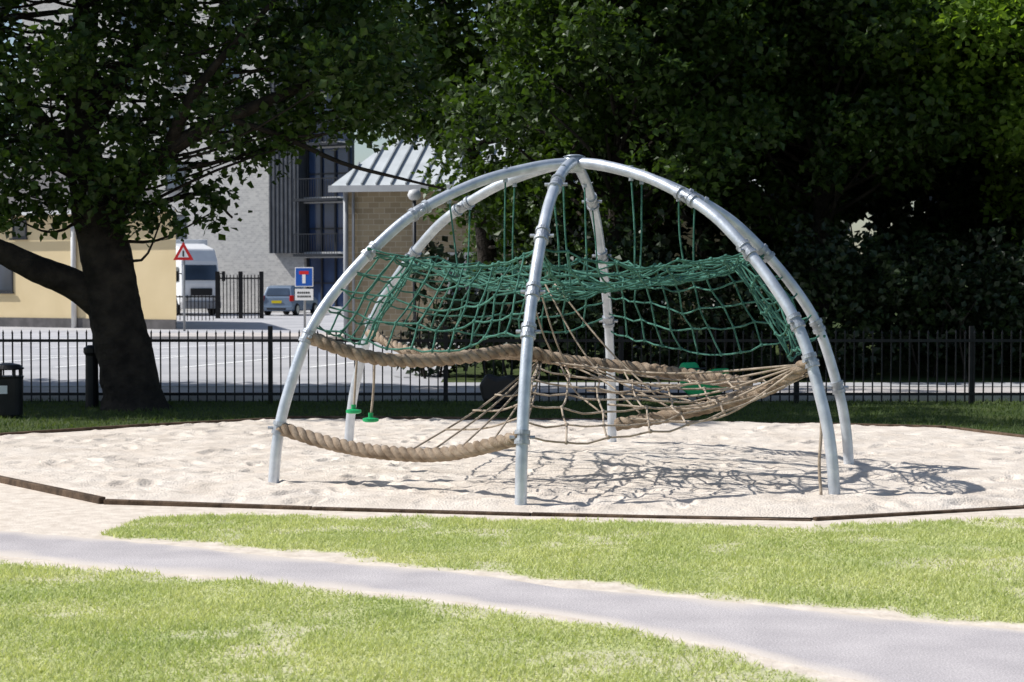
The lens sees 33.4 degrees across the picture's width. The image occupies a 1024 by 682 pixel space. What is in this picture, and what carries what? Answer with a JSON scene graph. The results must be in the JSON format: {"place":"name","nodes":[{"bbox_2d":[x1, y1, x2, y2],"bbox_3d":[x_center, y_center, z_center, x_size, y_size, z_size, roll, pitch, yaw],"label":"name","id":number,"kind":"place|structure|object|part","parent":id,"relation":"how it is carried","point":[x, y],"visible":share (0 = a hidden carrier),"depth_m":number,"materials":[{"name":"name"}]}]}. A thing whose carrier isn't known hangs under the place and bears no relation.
{"place":"outdoors","nodes":[
{"label":"outdoors","id":0,"kind":"place"},
{"bbox_2d":[22,0,353,312],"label":"apartment block","id":1,"kind":"structure","parent":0,"point":[286,226],"depth_m":91.63,"materials":[{"name":"brick"}]},
{"bbox_2d":[121,17,136,28],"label":"window pane","id":2,"kind":"structure","parent":1,"relation":"in","point":[123,18],"depth_m":96.03,"materials":[{"name":"grey glass"}]},
{"bbox_2d":[164,165,185,190],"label":"window frame","id":3,"kind":"structure","parent":1,"relation":"in","point":[184,165],"depth_m":94.84,"materials":[{"name":"grey"}]},
{"bbox_2d":[167,165,183,187],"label":"window pane","id":4,"kind":"structure","parent":1,"relation":"in","point":[171,185],"depth_m":94.96,"materials":[{"name":"grey glass"}]},
{"bbox_2d":[176,216,184,238],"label":"window pane","id":5,"kind":"structure","parent":1,"relation":"in","point":[180,217],"depth_m":94.80,"materials":[{"name":"grey glass"}]},
{"bbox_2d":[221,56,238,78],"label":"window pane","id":6,"kind":"structure","parent":1,"relation":"in","point":[234,75],"depth_m":92.78,"materials":[{"name":"grey glass"}]},
{"bbox_2d":[0,312,458,381],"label":"road","id":7,"kind":"structure","parent":0,"point":[285,323],"depth_m":39.02,"materials":[{"name":"grey asphalt"}]},
{"bbox_2d":[0,210,175,319],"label":"walls","id":8,"kind":"structure","parent":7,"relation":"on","point":[155,270],"depth_m":62.22,"materials":[{"name":"beige paint"}]},
{"bbox_2d":[0,271,13,293],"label":"window frame","id":9,"kind":"object","parent":8,"relation":"attached to","point":[6,291],"visible":0.66,"depth_m":63.55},
{"bbox_2d":[0,265,10,289],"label":"window pane","id":10,"kind":"object","parent":9,"relation":"in","point":[5,278],"visible":0.67,"depth_m":63.72,"materials":[{"name":"grey glass"}]},
{"bbox_2d":[9,219,27,239],"bbox_3d":[-18.283,-4.136,63.272,0.860,0.760,0.117,1,2,28],"label":"window frame","id":11,"kind":"object","parent":8,"relation":"attached to","point":[21,238],"visible":0.69,"depth_m":63.19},
{"bbox_2d":[14,221,24,235],"bbox_3d":[-18.260,-4.167,63.314,0.560,0.560,0.016,1,2,28],"label":"window pane","id":12,"kind":"object","parent":11,"relation":"in","point":[21,233],"visible":0.5,"depth_m":63.30,"materials":[{"name":"grey glass"}]},
{"bbox_2d":[70,215,76,327],"bbox_3d":[-15.936,-2.522,62.036,0.190,4.100,0.200,1,2,28],"label":"drainpipe","id":13,"kind":"object","parent":8,"relation":"attached to","point":[73,264],"visible":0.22,"depth_m":61.96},
{"bbox_2d":[0,165,174,210],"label":"roof","id":14,"kind":"structure","parent":8,"relation":"on","point":[43,177],"depth_m":65.33,"materials":[{"name":"grey metal"}]},
{"bbox_2d":[3,208,174,215],"bbox_3d":[-22.653,-4.766,65.129,24.700,0.130,0.090,1,2,28],"label":"gutter","id":15,"kind":"object","parent":14,"relation":"attached to","point":[24,213],"visible":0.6,"depth_m":61.90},
{"bbox_2d":[0,317,175,329],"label":"plinth","id":16,"kind":"structure","parent":8,"relation":"attached to","point":[66,323],"depth_m":62.52,"materials":[{"name":"grey concrete"}]},
{"bbox_2d":[174,242,192,330],"bbox_3d":[-11.147,-1.853,58.000,0.727,3.047,0.101,0,2,10],"label":"warning triangle sign","id":17,"kind":"object","parent":7,"relation":"on","point":[183,254],"visible":0.97,"depth_m":57.95,"materials":[{"name":"grey metal"}]},
{"bbox_2d":[176,295,215,319],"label":"yard fence","id":18,"kind":"object","parent":7,"relation":"on","point":[198,296],"visible":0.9,"depth_m":73.97,"materials":[{"name":"black metal"}]},
{"bbox_2d":[176,239,224,315],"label":"white lorry","id":19,"kind":"object","parent":7,"relation":"on","point":[201,267],"visible":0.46,"depth_m":84.00,"materials":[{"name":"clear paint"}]},
{"bbox_2d":[215,271,263,317],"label":"metal gate","id":20,"kind":"structure","parent":7,"relation":"on","point":[240,278],"depth_m":77.91,"materials":[{"name":"black metal"}]},
{"bbox_2d":[264,285,317,315],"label":"parked car","id":21,"kind":"object","parent":7,"relation":"on","point":[279,297],"visible":0.79,"depth_m":84.13,"materials":[{"name":"blue paint"}]},
{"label":"rear window","id":22,"kind":"part","parent":21,"relation":"part of","materials":[{"name":"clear glass"}]},
{"bbox_2d":[295,267,312,327],"bbox_3d":[-6.565,-1.265,54.016,0.620,2.150,0.098,1,2,16],"label":"no through road sign","id":23,"kind":"object","parent":7,"relation":"on","point":[304,277],"visible":0.95,"depth_m":53.96,"materials":[{"name":"blue metal"}]},
{"bbox_2d":[408,189,420,338],"bbox_3d":[-2.626,-1.993,45.958,0.370,4.169,0.380,0,2,0],"label":"globe lamp","id":24,"kind":"object","parent":7,"relation":"on","point":[414,195],"visible":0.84,"depth_m":45.87,"materials":[{"name":"grey"}]},
{"bbox_2d":[0,343,839,366],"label":"road markings","id":25,"kind":"object","parent":7,"relation":"on","point":[184,356],"visible":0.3,"depth_m":36.91,"materials":[{"name":"white paint"}]},
{"bbox_2d":[148,333,343,338],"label":"pavement","id":26,"kind":"structure","parent":0,"point":[220,335],"depth_m":50.38,"materials":[{"name":"grey concrete"}]},
{"bbox_2d":[0,0,962,278],"label":"sky","id":27,"kind":"structure","parent":0,"point":[361,152],"materials":[{"name":"white"}]},
{"bbox_2d":[0,483,1023,681],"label":"lawn","id":28,"kind":"structure","parent":0,"point":[25,510],"depth_m":9.52,"materials":[{"name":"green plant"}]},
{"bbox_2d":[0,531,1023,681],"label":"path","id":29,"kind":"structure","parent":0,"point":[864,648],"depth_m":8.69,"materials":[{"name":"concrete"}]},
{"bbox_2d":[0,285,1023,434],"bbox_3d":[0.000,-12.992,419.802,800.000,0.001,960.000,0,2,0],"label":"ground","id":30,"kind":"structure","parent":0,"point":[886,375],"depth_m":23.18,"materials":[{"name":"green plant"}]},
{"bbox_2d":[0,363,23,417],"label":"litter bin","id":31,"kind":"object","parent":30,"relation":"on","point":[11,396],"visible":0.98,"depth_m":21.19,"materials":[{"name":"black paint"}]},
{"bbox_2d":[83,345,98,407],"bbox_3d":[-5.668,0.475,23.031,0.220,0.840,0.220,0,2,0],"label":"bollard","id":32,"kind":"object","parent":30,"relation":"on","point":[91,382],"visible":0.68,"depth_m":22.96,"materials":[{"name":"black metal"}]},
{"bbox_2d":[0,0,466,411],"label":"maple tree","id":33,"kind":"object","parent":30,"relation":"on","point":[100,289],"visible":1,"depth_m":22.20,"materials":[{"name":"green plant"}]},
{"bbox_2d":[313,0,599,345],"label":"lime tree","id":34,"kind":"object","parent":30,"relation":"on","point":[486,223],"visible":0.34,"depth_m":34.86,"materials":[{"name":"green plant"}]},
{"bbox_2d":[480,374,518,412],"bbox_3d":[-0.159,0.683,22.037,0.502,0.512,0.240,0,2,10],"label":"spring seat","id":35,"kind":"object","parent":30,"relation":"on","point":[491,385],"visible":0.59,"depth_m":21.93,"materials":[{"name":"black plastic"}]},
{"bbox_2d":[0,417,1023,517],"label":"sand pit","id":36,"kind":"object","parent":30,"relation":"on","point":[735,468],"visible":0.88,"depth_m":15.01,"materials":[{"name":"beige sand"}]},
{"bbox_2d":[0,326,1023,403],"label":"railing fence","id":37,"kind":"object","parent":30,"relation":"on","point":[971,394],"visible":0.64,"depth_m":23.62,"materials":[{"name":"black metal"}]},
{"bbox_2d":[0,416,1023,520],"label":"timber edging","id":38,"kind":"object","parent":30,"relation":"on","point":[78,495],"visible":0.42,"depth_m":12.85,"materials":[{"name":"brown wood"}]},
{"bbox_2d":[23,386,1023,386],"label":"kerb","id":39,"kind":"structure","parent":30,"relation":"on","point":[479,386],"depth_m":25.79,"materials":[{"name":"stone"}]},
{"bbox_2d":[348,190,750,342],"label":"walls","id":40,"kind":"structure","parent":30,"relation":"on","point":[377,214],"depth_m":47.72,"materials":[{"name":"beige stone"}]},
{"bbox_2d":[343,192,354,338],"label":"downpipes","id":41,"kind":"object","parent":40,"relation":"attached to","point":[345,237],"visible":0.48,"depth_m":47.78,"materials":[{"name":"grey metal"}]},
{"bbox_2d":[444,252,475,303],"bbox_3d":[-1.302,-1.726,47.318,1.160,1.460,0.117,0,2,10],"label":"window frame","id":42,"kind":"object","parent":40,"relation":"attached to","point":[453,253],"visible":0.15,"depth_m":47.36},
{"bbox_2d":[450,255,478,296],"bbox_3d":[-1.294,-1.758,47.365,0.860,1.260,0.017,0,2,10],"label":"window pane","id":43,"kind":"object","parent":42,"relation":"in","point":[475,289],"visible":0.21,"depth_m":47.35,"materials":[{"name":"black glass"}]},
{"bbox_2d":[331,127,758,185],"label":"roof","id":44,"kind":"structure","parent":40,"relation":"on","point":[394,163],"depth_m":48.35,"materials":[{"name":"metal"}]},
{"bbox_2d":[346,139,523,184],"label":"roof seams","id":45,"kind":"object","parent":44,"relation":"attached to","point":[387,163],"visible":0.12,"depth_m":48.27,"materials":[{"name":"grey metal"}]},
{"bbox_3d":[0.761,-4.264,46.722,11.800,0.045,0.397,0,2,10],"label":"soffit","id":46,"kind":"object","parent":40,"relation":"on","visible":0},
{"bbox_2d":[328,181,750,191],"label":"fascia","id":47,"kind":"structure","parent":46,"relation":"attached to","point":[370,188],"depth_m":47.25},
{"bbox_2d":[268,154,853,504],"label":"climbing dome","id":48,"kind":"structure","parent":30,"relation":"on","point":[751,246],"depth_m":14.25,"materials":[{"name":"metal"}]},
{"bbox_2d":[430,0,859,372],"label":"lime tree","id":49,"kind":"object","parent":30,"relation":"on","point":[614,119],"visible":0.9,"depth_m":30.24,"materials":[{"name":"green plant"}]},
{"bbox_2d":[679,362,728,414],"bbox_3d":[2.427,0.615,21.635,0.400,0.668,0.704,-1,2,-35],"label":"swing seat","id":50,"kind":"object","parent":30,"relation":"on","point":[689,365],"visible":0.2,"depth_m":21.58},
{"bbox_2d":[393,209,1023,379],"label":"hedge","id":51,"kind":"object","parent":30,"relation":"on","point":[892,283],"visible":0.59,"depth_m":29.72,"materials":[{"name":"green plant"}]},
{"bbox_2d":[589,6,867,352],"bbox_3d":[4.573,-6.947,38.365,9.707,14.864,9.026,0,2,-12],"label":"beech tree","id":52,"kind":"object","parent":30,"relation":"on","point":[703,254],"depth_m":38.34,"materials":[{"name":"green plant"}]},
{"bbox_2d":[514,20,1023,364],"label":"tree","id":53,"kind":"object","parent":30,"relation":"on","point":[956,212],"visible":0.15,"depth_m":34.94,"materials":[{"name":"green plant"}]},
{"bbox_2d":[661,0,1021,369],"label":"lime tree","id":54,"kind":"object","parent":30,"relation":"on","point":[867,121],"visible":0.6,"depth_m":31.04,"materials":[{"name":"green plant"}]},
{"bbox_2d":[751,150,1023,326],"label":"distant tree row","id":55,"kind":"object","parent":30,"relation":"on","point":[1019,229],"visible":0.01,"depth_m":56.72,"materials":[{"name":"green plant"}]},
{"bbox_2d":[836,3,1023,236],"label":"beech tree","id":56,"kind":"object","parent":30,"relation":"on","point":[922,198],"visible":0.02,"depth_m":38.25,"materials":[{"name":"green plant"}]},
{"bbox_2d":[860,0,1023,269],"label":"lime tree","id":57,"kind":"object","parent":30,"relation":"on","point":[989,22],"visible":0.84,"depth_m":30.11,"materials":[{"name":"green plant"}]},
{"bbox_2d":[23,387,1023,400],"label":"pavement","id":58,"kind":"structure","parent":0,"point":[479,398],"depth_m":24.56,"materials":[{"name":"grey concrete"}]},
{"bbox_2d":[23,382,1023,385],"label":"road","id":59,"kind":"structure","parent":0,"point":[478,383],"depth_m":28.33,"materials":[{"name":"grey asphalt"}]}
]}

